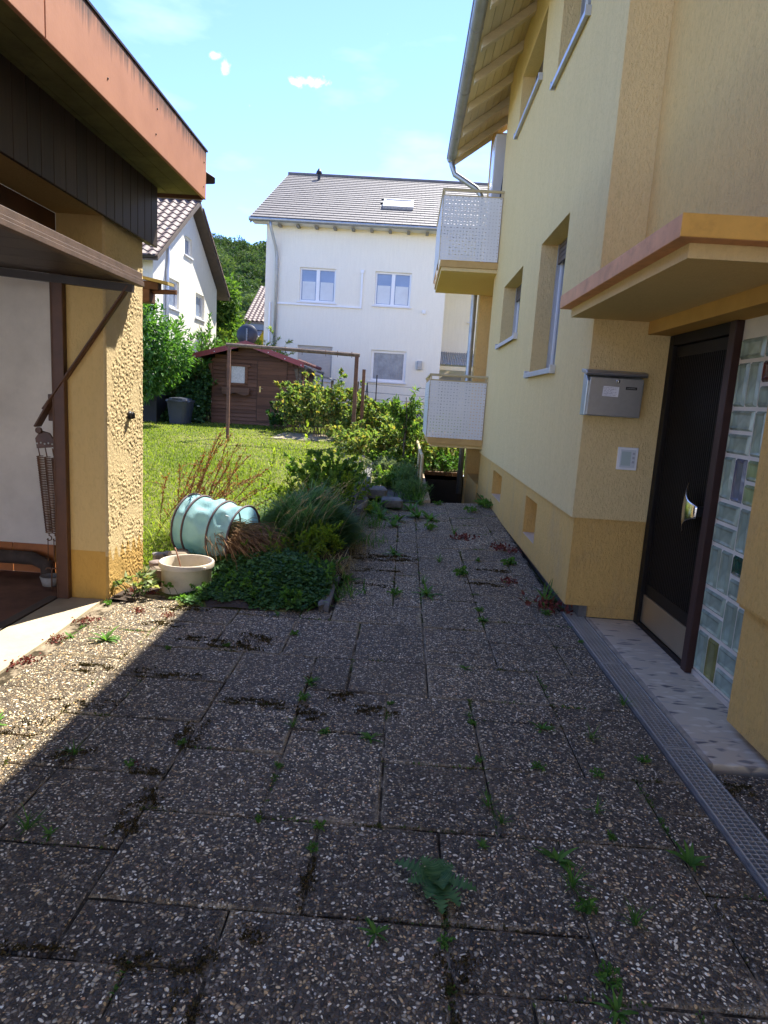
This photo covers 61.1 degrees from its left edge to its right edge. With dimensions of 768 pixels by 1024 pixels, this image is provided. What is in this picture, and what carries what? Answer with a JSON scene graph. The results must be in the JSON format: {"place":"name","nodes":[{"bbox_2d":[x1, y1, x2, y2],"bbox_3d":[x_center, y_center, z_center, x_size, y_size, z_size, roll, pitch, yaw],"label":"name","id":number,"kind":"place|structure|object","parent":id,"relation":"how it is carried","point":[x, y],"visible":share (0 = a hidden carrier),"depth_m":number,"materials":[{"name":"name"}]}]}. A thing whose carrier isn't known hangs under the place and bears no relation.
{"place":"outdoors","nodes":[
{"label":"outdoors","id":0,"kind":"place"},
{"bbox_2d":[142,198,229,404],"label":"gable house","id":1,"kind":"structure","parent":0,"point":[183,257],"depth_m":22.50,"materials":[{"name":"white paint"}]},
{"bbox_2d":[13,412,565,612],"bbox_3d":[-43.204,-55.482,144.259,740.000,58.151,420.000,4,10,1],"label":"ground","id":2,"kind":"structure","parent":0,"point":[167,596],"depth_m":10.61,"materials":[{"name":"plant"}]},
{"bbox_2d":[0,597,102,673],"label":"concrete apron","id":3,"kind":"object","parent":2,"relation":"on","point":[24,636],"visible":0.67,"depth_m":4.02,"materials":[{"name":"concrete"}]},
{"bbox_2d":[0,0,214,630],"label":"garage","id":4,"kind":"structure","parent":2,"relation":"on","point":[102,148],"depth_m":4.34,"materials":[{"name":"paint"}]},
{"bbox_2d":[0,205,143,590],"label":"garage door","id":5,"kind":"structure","parent":4,"relation":"in","point":[29,245],"depth_m":3.96,"materials":[{"name":"paint"}]},
{"bbox_2d":[142,394,170,421],"bbox_3d":[-6.517,-2.794,17.404,1.350,0.740,1.100,4,10,1],"label":"compost bin","id":6,"kind":"object","parent":2,"relation":"on","point":[154,410],"visible":0.33,"depth_m":16.94,"materials":[{"name":"plastic"}]},
{"bbox_2d":[142,276,176,303],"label":"timber store","id":7,"kind":"structure","parent":2,"relation":"on","point":[152,287],"depth_m":5.09,"materials":[{"name":"brown wood"}]},
{"bbox_2d":[142,296,195,404],"bbox_3d":[-6.115,-3.875,16.033,3.110,3.493,1.941,8,11,23],"label":"elder tree","id":8,"kind":"object","parent":2,"relation":"on","point":[155,360],"visible":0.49,"depth_m":15.76,"materials":[{"name":"green plant"}]},
{"bbox_2d":[144,363,212,423],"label":"ivy hedge","id":9,"kind":"object","parent":2,"relation":"on","point":[201,404],"visible":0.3,"depth_m":17.41,"materials":[{"name":"green plant"}]},
{"bbox_2d":[165,397,194,423],"bbox_3d":[-5.318,-2.642,16.984,0.690,0.710,0.690,4,10,1],"label":"water butt","id":10,"kind":"object","parent":2,"relation":"on","point":[180,410],"visible":0.91,"depth_m":16.74,"materials":[{"name":"grey plastic"}]},
{"bbox_2d":[151,346,217,417],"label":"elder bush","id":11,"kind":"object","parent":2,"relation":"on","point":[167,390],"visible":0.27,"depth_m":17.65,"materials":[{"name":"green plant"}]},
{"bbox_2d":[166,312,238,419],"bbox_3d":[-5.245,-4.181,18.691,2.840,3.101,2.777,-4,13,-39],"label":"elder bush","id":12,"kind":"object","parent":2,"relation":"on","point":[200,346],"visible":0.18,"depth_m":18.35,"materials":[{"name":"green plant"}]},
{"bbox_2d":[146,427,270,544],"bbox_3d":[-1.576,-0.230,6.105,0.920,1.143,1.073,11,12,38],"label":"dock plant","id":13,"kind":"object","parent":2,"relation":"on","point":[201,480],"visible":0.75,"depth_m":6.08,"materials":[{"name":"brown plant"}]},
{"bbox_2d":[170,493,259,556],"bbox_3d":[-1.460,0.151,5.685,0.610,0.594,0.575,7,10,19],"label":"garden bag","id":14,"kind":"object","parent":2,"relation":"on","point":[196,518],"visible":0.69,"depth_m":5.48,"materials":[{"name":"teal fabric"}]},
{"bbox_2d":[216,272,244,344],"bbox_3d":[-8.076,-8.433,32.216,2.935,6.745,3.488,0,10,-19],"label":"walnut tree","id":15,"kind":"object","parent":2,"relation":"on","point":[228,318],"visible":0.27,"depth_m":31.44,"materials":[{"name":"green plant"}]},
{"bbox_2d":[211,232,265,324],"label":"wooded hill","id":16,"kind":"structure","parent":2,"relation":"on","point":[243,260],"depth_m":168.25,"materials":[{"name":"green plant"}]},
{"bbox_2d":[110,482,368,613],"bbox_3d":[-1.113,0.565,7.025,1.580,1.212,4.820,4,10,1],"label":"planting bed","id":17,"kind":"object","parent":2,"relation":"on","point":[210,602],"visible":0.09,"depth_m":4.82,"materials":[{"name":"soil"}]},
{"bbox_2d":[110,565,159,596],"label":"strawberry plant","id":18,"kind":"object","parent":17,"relation":"on","point":[150,579],"visible":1,"depth_m":4.73,"materials":[{"name":"green plant"}]},
{"bbox_2d":[158,554,214,593],"bbox_3d":[-1.520,0.496,5.007,0.410,0.252,0.410,4,10,1],"label":"flower pot","id":19,"kind":"object","parent":17,"relation":"on","point":[195,570],"visible":0.87,"depth_m":4.87,"materials":[{"name":"beige plastic"}]},
{"bbox_2d":[161,581,238,606],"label":"clover sprig","id":20,"kind":"object","parent":17,"relation":"on","point":[183,596],"visible":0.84,"depth_m":4.78,"materials":[{"name":"green plant"}]},
{"bbox_2d":[222,569,282,598],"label":"straggling weed","id":21,"kind":"object","parent":17,"relation":"on","point":[250,585],"visible":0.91,"depth_m":4.84,"materials":[{"name":"green plant"}]},
{"bbox_2d":[182,546,337,612],"bbox_3d":[-1.087,0.486,5.073,1.396,0.284,1.020,4,10,1],"label":"clover patch","id":22,"kind":"object","parent":17,"relation":"on","point":[309,576],"visible":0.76,"depth_m":4.96,"materials":[{"name":"green plant"}]},
{"bbox_2d":[251,466,310,505],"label":"meadow weed","id":23,"kind":"object","parent":17,"relation":"on","point":[279,489],"visible":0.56,"depth_m":7.22,"materials":[{"name":"green plant"}]},
{"bbox_2d":[240,517,326,561],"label":"mugwort","id":24,"kind":"object","parent":17,"relation":"on","point":[294,545],"visible":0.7,"depth_m":5.39,"materials":[{"name":"green plant"}]},
{"bbox_2d":[264,578,307,605],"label":"straggling weed","id":25,"kind":"object","parent":17,"relation":"on","point":[285,591],"visible":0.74,"depth_m":4.72,"materials":[{"name":"green plant"}]},
{"bbox_2d":[255,475,376,555],"bbox_3d":[-0.744,-0.037,6.459,1.480,0.683,1.901,4,10,1],"label":"feathery bush","id":26,"kind":"object","parent":17,"relation":"on","point":[350,526],"visible":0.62,"depth_m":6.24,"materials":[{"name":"green plant"}]},
{"bbox_2d":[287,553,348,588],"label":"straggling weed","id":27,"kind":"object","parent":17,"relation":"on","point":[331,565],"visible":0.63,"depth_m":5.14,"materials":[{"name":"green plant"}]},
{"bbox_2d":[296,519,347,559],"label":"meadow weed","id":28,"kind":"object","parent":17,"relation":"on","point":[328,536],"visible":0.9,"depth_m":5.59,"materials":[{"name":"green plant"}]},
{"bbox_2d":[284,448,391,502],"bbox_3d":[-0.556,-0.394,7.733,1.310,0.774,1.236,4,10,1],"label":"rose bush","id":29,"kind":"object","parent":17,"relation":"on","point":[335,472],"visible":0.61,"depth_m":7.72,"materials":[{"name":"green plant"}]},
{"bbox_2d":[311,548,371,584],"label":"dry tuft","id":30,"kind":"object","parent":17,"relation":"on","point":[341,564],"visible":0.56,"depth_m":5.51,"materials":[{"name":"green plant"}]},
{"bbox_2d":[314,470,381,522],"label":"meadow weed","id":31,"kind":"object","parent":17,"relation":"on","point":[363,492],"visible":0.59,"depth_m":6.99,"materials":[{"name":"green plant"}]},
{"bbox_2d":[204,517,295,572],"bbox_3d":[-1.155,0.264,5.566,0.742,0.446,0.952,7,10,19],"label":"plant","id":32,"kind":"object","parent":2,"relation":"on","point":[240,532],"visible":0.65,"depth_m":5.41,"materials":[{"name":"plant"}]},
{"bbox_2d":[243,286,264,343],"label":"house","id":33,"kind":"structure","parent":2,"relation":"on","point":[255,314],"depth_m":44.52,"materials":[{"name":"white tile"}]},
{"bbox_2d":[212,326,296,359],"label":"willow bush","id":34,"kind":"object","parent":2,"relation":"on","point":[260,341],"visible":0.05,"depth_m":20.49,"materials":[{"name":"green plant"}]},
{"bbox_2d":[192,340,336,426],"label":"garden shed","id":35,"kind":"structure","parent":2,"relation":"on","point":[255,374],"depth_m":17.76,"materials":[{"name":"brown wood"}]},
{"bbox_2d":[226,363,250,385],"bbox_3d":[-3.985,-3.745,17.736,0.680,0.560,0.035,4,10,1],"label":"window","id":36,"kind":"structure","parent":35,"relation":"in","point":[239,372],"depth_m":17.73,"materials":[{"name":"glass"}]},
{"bbox_2d":[237,324,257,342],"bbox_3d":[-3.793,-4.833,17.862,0.484,0.630,0.516,-3,11,-32],"label":"satellite dish","id":37,"kind":"object","parent":35,"relation":"on","point":[247,332],"visible":0.78,"depth_m":17.72,"materials":[{"name":"black metal"}]},
{"bbox_2d":[256,359,287,423],"bbox_3d":[-3.073,-3.286,17.765,0.830,1.710,0.066,4,10,1],"label":"door","id":38,"kind":"structure","parent":35,"relation":"in","point":[266,369],"depth_m":17.76,"materials":[{"name":"brown wood"}]},
{"bbox_2d":[255,444,280,522],"bbox_3d":[-1.187,-0.220,6.491,0.326,0.929,0.312,4,10,1],"label":"goldenrod","id":39,"kind":"object","parent":2,"relation":"on","point":[271,465],"visible":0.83,"depth_m":6.48,"materials":[{"name":"green plant"}]},
{"bbox_2d":[266,401,307,429],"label":"currant bush","id":40,"kind":"object","parent":2,"relation":"on","point":[277,417],"visible":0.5,"depth_m":16.87,"materials":[{"name":"green plant"}]},
{"bbox_2d":[226,343,359,445],"bbox_3d":[-1.981,-2.392,13.869,2.831,2.204,0.104,4,10,1],"label":"carpet frame","id":41,"kind":"object","parent":2,"relation":"on","point":[302,350],"visible":0.86,"depth_m":13.69,"materials":[{"name":"brown metal"}]},
{"bbox_2d":[271,432,332,440],"bbox_3d":[-1.839,-1.794,15.488,1.400,0.058,1.800,4,10,1],"label":"worn lawn patch","id":42,"kind":"object","parent":2,"relation":"on","point":[297,436],"visible":0.77,"depth_m":15.29,"materials":[{"name":"soil"}]},
{"bbox_2d":[271,380,341,433],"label":"raspberry bush","id":43,"kind":"object","parent":2,"relation":"on","point":[290,405],"visible":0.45,"depth_m":16.15,"materials":[{"name":"green plant"}]},
{"bbox_2d":[280,368,366,437],"bbox_3d":[-1.453,-2.628,15.650,2.024,1.695,1.783,4,10,1],"label":"raspberry bush","id":44,"kind":"object","parent":2,"relation":"on","point":[316,390],"visible":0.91,"depth_m":15.45,"materials":[{"name":"green plant"}]},
{"bbox_2d":[328,387,389,433],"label":"raspberry bush","id":45,"kind":"object","parent":2,"relation":"on","point":[347,418],"visible":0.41,"depth_m":15.03,"materials":[{"name":"green plant"}]},
{"bbox_2d":[324,419,402,453],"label":"bramble","id":46,"kind":"object","parent":2,"relation":"on","point":[351,441],"visible":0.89,"depth_m":12.86,"materials":[{"name":"green plant"}]},
{"bbox_2d":[248,168,487,418],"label":"white house","id":47,"kind":"structure","parent":2,"relation":"on","point":[350,259],"depth_m":22.74,"materials":[{"name":"paint"}]},
{"bbox_2d":[298,345,331,381],"bbox_3d":[-2.466,-5.266,23.089,1.350,1.216,0.200,4,10,1],"label":"window","id":48,"kind":"structure","parent":47,"relation":"in","point":[304,355],"depth_m":23.08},
{"bbox_2d":[297,268,336,304],"bbox_3d":[-2.308,-7.865,22.642,1.380,1.179,0.200,4,10,1],"label":"window","id":49,"kind":"structure","parent":47,"relation":"in","point":[318,286],"depth_m":22.68,"materials":[{"name":"white plastic"}]},
{"bbox_2d":[368,350,406,383],"bbox_3d":[0.147,-5.128,23.024,1.355,1.129,0.200,4,10,1],"label":"window","id":50,"kind":"structure","parent":47,"relation":"in","point":[390,366],"depth_m":23.07,"materials":[{"name":"white plastic"}]},
{"bbox_2d":[372,272,411,308],"bbox_3d":[0.306,-7.698,22.582,1.370,1.174,0.200,4,10,1],"label":"window","id":51,"kind":"structure","parent":47,"relation":"in","point":[392,290],"depth_m":22.63,"materials":[{"name":"white plastic"}]},
{"bbox_2d":[436,352,473,423],"bbox_3d":[3.084,-4.609,24.637,2.600,2.942,2.300,4,10,1],"label":"porch canopy","id":52,"kind":"object","parent":47,"relation":"attached to","point":[453,358],"visible":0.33,"depth_m":24.38,"materials":[{"name":"beige paint"}]},
{"bbox_2d":[368,486,387,498],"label":"step block","id":53,"kind":"structure","parent":2,"relation":"on","point":[382,491],"depth_m":9.28,"materials":[{"name":"concrete"}]},
{"bbox_2d":[365,447,395,462],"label":"path weed","id":54,"kind":"object","parent":2,"relation":"on","point":[374,453],"visible":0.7,"depth_m":12.47,"materials":[{"name":"green plant"}]},
{"bbox_2d":[362,455,406,473],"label":"lavender","id":55,"kind":"object","parent":2,"relation":"on","point":[384,463],"visible":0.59,"depth_m":11.80,"materials":[{"name":"green plant"}]},
{"bbox_2d":[349,398,436,438],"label":"raspberry bush","id":56,"kind":"object","parent":2,"relation":"on","point":[380,416],"visible":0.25,"depth_m":14.90,"materials":[{"name":"green plant"}]},
{"bbox_2d":[355,416,443,465],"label":"bramble","id":57,"kind":"object","parent":2,"relation":"on","point":[389,429],"visible":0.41,"depth_m":12.97,"materials":[{"name":"green plant"}]},
{"bbox_2d":[376,386,423,456],"bbox_3d":[0.344,-1.576,12.469,0.953,1.760,0.844,-2,11,-27],"label":"peach sapling","id":58,"kind":"object","parent":2,"relation":"on","point":[407,416],"visible":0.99,"depth_m":12.43,"materials":[{"name":"green plant"}]},
{"bbox_2d":[362,413,466,463],"bbox_3d":[1.127,-1.581,14.253,2.710,1.224,3.182,-2,11,-28],"label":"hedge bush","id":59,"kind":"object","parent":2,"relation":"on","point":[445,449],"visible":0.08,"depth_m":14.04,"materials":[{"name":"green plant"}]},
{"bbox_2d":[416,439,424,487],"bbox_3d":[0.835,-0.888,12.014,0.490,0.700,3.520,4,10,1],"label":"handrail","id":60,"kind":"object","parent":2,"relation":"on","point":[421,462],"visible":0.63,"depth_m":10.35,"materials":[{"name":"beige paint"}]},
{"bbox_2d":[412,445,465,476],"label":"hedge bush","id":61,"kind":"object","parent":2,"relation":"on","point":[442,462],"visible":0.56,"depth_m":13.37,"materials":[{"name":"green plant"}]},
{"bbox_2d":[424,474,463,502],"bbox_3d":[1.052,0.897,11.586,0.900,2.680,4.000,4,10,1],"label":"stairwell","id":62,"kind":"object","parent":2,"relation":"on","point":[444,490],"visible":0.05,"depth_m":13.28,"materials":[{"name":"black"}]},
{"bbox_2d":[424,470,462,479],"bbox_3d":[1.205,-0.747,13.310,0.810,0.150,0.160,4,10,1],"label":"stairwell rim","id":63,"kind":"object","parent":62,"relation":"attached to","point":[437,473],"visible":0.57,"depth_m":13.23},
{"bbox_2d":[422,0,767,777],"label":"yellow house","id":64,"kind":"structure","parent":2,"relation":"on","point":[620,220],"depth_m":4.46,"materials":[{"name":"paint"}]},
{"bbox_2d":[495,284,521,349],"bbox_3d":[1.730,-2.581,8.388,0.310,0.840,1.580,4,10,1],"label":"window","id":65,"kind":"structure","parent":64,"relation":"in","point":[518,290],"depth_m":9.03,"materials":[{"name":"white plastic"}]},
{"bbox_2d":[513,59,543,139],"bbox_3d":[1.896,-5.248,7.889,0.310,0.755,1.660,4,10,1],"label":"window","id":66,"kind":"structure","parent":64,"relation":"in","point":[539,77],"depth_m":7.90,"materials":[{"name":"white plastic"}]},
{"bbox_2d":[523,237,567,377],"bbox_3d":[1.636,-1.941,6.095,0.310,1.325,1.240,4,10,1],"label":"window","id":67,"kind":"structure","parent":64,"relation":"in","point":[550,367],"depth_m":6.58,"materials":[{"name":"white plastic"}]},
{"bbox_2d":[550,0,591,90],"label":"window","id":68,"kind":"structure","parent":64,"relation":"in","point":[586,6],"depth_m":5.76,"materials":[{"name":"white plastic"}]},
{"bbox_2d":[580,369,647,417],"bbox_3d":[1.581,-0.822,4.504,0.416,0.318,0.142,4,10,1],"label":"letter box","id":69,"kind":"object","parent":64,"relation":"attached to","point":[610,393],"visible":1,"depth_m":4.47,"materials":[{"name":"metal"}]},
{"bbox_2d":[616,447,638,470],"bbox_3d":[1.734,-0.379,4.635,0.142,0.160,0.024,4,10,1],"label":"bell panel","id":70,"kind":"object","parent":64,"relation":"attached to","point":[627,457],"visible":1,"depth_m":4.63,"materials":[{"name":"white plastic"}]},
{"bbox_2d":[633,320,745,672],"bbox_3d":[1.907,-0.116,4.215,0.140,2.076,0.927,4,10,1],"label":"door","id":71,"kind":"structure","parent":64,"relation":"in","point":[702,368],"depth_m":4.13,"materials":[{"name":"wood"}]},
{"bbox_2d":[693,315,767,701],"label":"glass block window","id":72,"kind":"structure","parent":64,"relation":"in","point":[721,620],"depth_m":3.54,"materials":[{"name":"glass"}]},
{"bbox_2d":[560,611,767,897],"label":"drain channel","id":73,"kind":"object","parent":2,"relation":"on","point":[745,837],"visible":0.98,"depth_m":2.90,"materials":[{"name":"metal"}]},
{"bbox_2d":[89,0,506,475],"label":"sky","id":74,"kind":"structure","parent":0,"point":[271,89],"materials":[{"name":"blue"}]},
{"bbox_2d":[332,576,366,599],"bbox_3d":[-0.312,0.575,5.141,0.462,0.150,0.598,4,10,1],"label":"grass fringe","id":75,"kind":"object","parent":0,"point":[346,588],"depth_m":5.14,"materials":[{"name":"green plant"}]},
{"bbox_2d":[0,502,767,1023],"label":"driveway","id":76,"kind":"structure","parent":0,"point":[206,858],"depth_m":2.37,"materials":[{"name":"concrete"}]},
{"bbox_2d":[0,714,57,741],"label":"moss","id":77,"kind":"object","parent":76,"relation":"on","point":[28,729],"visible":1,"depth_m":2.87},
{"bbox_2d":[12,802,55,835],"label":"grass weed","id":78,"kind":"object","parent":76,"relation":"on","point":[27,825],"depth_m":2.23,"materials":[{"name":"green plant"}]},
{"bbox_2d":[0,938,79,956],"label":"moss","id":79,"kind":"object","parent":76,"relation":"on","point":[40,947],"visible":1,"depth_m":1.76,"materials":[{"name":"plant"}]},
{"bbox_2d":[40,747,97,764],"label":"moss","id":80,"kind":"object","parent":76,"relation":"on","point":[64,753],"visible":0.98,"depth_m":2.68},
{"bbox_2d":[57,660,155,673],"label":"moss","id":81,"kind":"object","parent":76,"relation":"on","point":[88,664],"visible":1,"depth_m":3.52,"materials":[{"name":"plant"}]},
{"bbox_2d":[103,807,148,841],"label":"moss","id":82,"kind":"object","parent":76,"relation":"on","point":[119,826],"visible":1,"depth_m":2.27,"materials":[{"name":"plant"}]},
{"bbox_2d":[122,782,164,808],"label":"moss","id":83,"kind":"object","parent":76,"relation":"on","point":[153,796],"visible":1,"depth_m":2.42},
{"bbox_2d":[100,947,200,981],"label":"moss","id":84,"kind":"object","parent":76,"relation":"on","point":[126,966],"visible":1,"depth_m":1.73,"materials":[{"name":"plant"}]},
{"bbox_2d":[168,713,213,752],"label":"moss","id":85,"kind":"object","parent":76,"relation":"on","point":[185,732],"visible":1,"depth_m":2.88,"materials":[{"name":"plant"}]},
{"bbox_2d":[158,933,224,1023],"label":"moss","id":86,"kind":"object","parent":76,"relation":"on","point":[193,1017],"visible":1,"depth_m":1.66,"materials":[{"name":"plant"}]},
{"bbox_2d":[238,923,269,946],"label":"moss","id":87,"kind":"object","parent":76,"relation":"on","point":[253,941],"visible":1,"depth_m":1.84,"materials":[{"name":"plant"}]},
{"bbox_2d":[296,849,317,912],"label":"moss","id":88,"kind":"object","parent":76,"relation":"on","point":[307,876],"visible":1,"depth_m":2.07,"materials":[{"name":"plant"}]},
{"bbox_2d":[318,584,335,610],"bbox_3d":[-0.432,0.657,4.939,0.103,0.097,0.650,4,10,0],"label":"bed stone","id":89,"kind":"object","parent":76,"relation":"on","point":[324,605],"visible":0.58,"depth_m":4.74,"materials":[{"name":"stone"}]},
{"bbox_2d":[357,917,390,946],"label":"dandelion","id":90,"kind":"object","parent":76,"relation":"on","point":[374,930],"visible":1,"depth_m":1.89,"materials":[{"name":"green plant"}]},
{"bbox_2d":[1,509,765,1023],"bbox_3d":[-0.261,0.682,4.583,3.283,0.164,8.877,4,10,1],"label":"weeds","id":91,"kind":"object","parent":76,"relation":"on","point":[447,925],"visible":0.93,"depth_m":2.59,"materials":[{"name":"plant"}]},
{"bbox_2d":[351,553,420,563],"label":"moss","id":92,"kind":"object","parent":76,"relation":"on","point":[396,556],"visible":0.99,"depth_m":6.28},
{"bbox_2d":[381,497,402,508],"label":"step block","id":93,"kind":"structure","parent":76,"relation":"on","point":[395,502],"depth_m":8.82,"materials":[{"name":"concrete"}]},
{"bbox_2d":[394,854,476,913],"bbox_3d":[0.161,1.165,2.080,0.161,0.043,0.259,-4,13,-39],"label":"thistle","id":94,"kind":"object","parent":76,"relation":"on","point":[438,878],"visible":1,"depth_m":2.06,"materials":[{"name":"green plant"}]},
{"bbox_2d":[435,972,462,1023],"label":"moss","id":95,"kind":"object","parent":76,"relation":"on","point":[448,996],"visible":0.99,"depth_m":1.70,"materials":[{"name":"plant"}]},
{"bbox_2d":[432,947,480,993],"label":"moss","id":96,"kind":"object","parent":76,"relation":"on","point":[442,961],"visible":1,"depth_m":1.79,"materials":[{"name":"plant"}]},
{"bbox_2d":[519,590,572,614],"bbox_3d":[1.273,0.724,5.105,0.478,0.144,0.349,9,11,30],"label":"stonecrop","id":97,"kind":"object","parent":76,"relation":"on","point":[546,602],"visible":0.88,"depth_m":5.07,"materials":[{"name":"plant"}]},
{"bbox_2d":[532,846,578,871],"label":"dandelion","id":98,"kind":"object","parent":76,"relation":"on","point":[556,856],"visible":0.96,"depth_m":2.24,"materials":[{"name":"green plant"}]},
{"bbox_2d":[561,856,595,897],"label":"grass weed","id":99,"kind":"object","parent":76,"relation":"on","point":[573,881],"depth_m":2.12,"materials":[{"name":"green plant"}]},
{"bbox_2d":[569,896,598,914],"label":"joint weed","id":100,"kind":"object","parent":76,"relation":"on","point":[587,905],"visible":1,"depth_m":2.01,"materials":[{"name":"green plant"}]},
{"bbox_2d":[593,958,622,991],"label":"joint weed","id":101,"kind":"object","parent":76,"relation":"on","point":[602,976],"visible":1,"depth_m":1.77,"materials":[{"name":"green plant"}]},
{"bbox_2d":[590,988,638,1023],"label":"dandelion","id":102,"kind":"object","parent":76,"relation":"on","point":[616,1005],"visible":1,"depth_m":1.69,"materials":[{"name":"green plant"}]},
{"bbox_2d":[615,897,652,931],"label":"grass weed","id":103,"kind":"object","parent":76,"relation":"on","point":[635,919],"depth_m":1.98,"materials":[{"name":"green plant"}]},
{"bbox_2d":[666,840,709,871],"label":"dandelion","id":104,"kind":"object","parent":76,"relation":"on","point":[689,858],"visible":1,"depth_m":2.27,"materials":[{"name":"green plant"}]},
{"bbox_2d":[721,780,757,800],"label":"moss","id":105,"kind":"object","parent":76,"relation":"on","point":[737,789],"visible":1,"depth_m":2.73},
{"bbox_2d":[369,457,417,501],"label":"garden path","id":106,"kind":"structure","parent":0,"point":[390,493],"depth_m":10.11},
{"bbox_2d":[381,461,424,488],"bbox_3d":[0.314,-0.628,10.666,0.736,0.505,0.813,4,10,1],"label":"horsetail","id":107,"kind":"object","parent":106,"relation":"on","point":[406,474],"visible":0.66,"depth_m":10.56,"materials":[{"name":"green plant"}]},
{"bbox_2d":[388,452,424,467],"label":"path weed","id":108,"kind":"object","parent":106,"relation":"on","point":[397,457],"visible":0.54,"depth_m":12.25,"materials":[{"name":"green plant"}]},
{"bbox_2d":[391,476,432,498],"bbox_3d":[0.417,-0.381,9.785,0.653,0.331,0.621,4,10,1],"label":"horsetail","id":109,"kind":"object","parent":106,"relation":"on","point":[398,486],"visible":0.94,"depth_m":9.72,"materials":[{"name":"green plant"}]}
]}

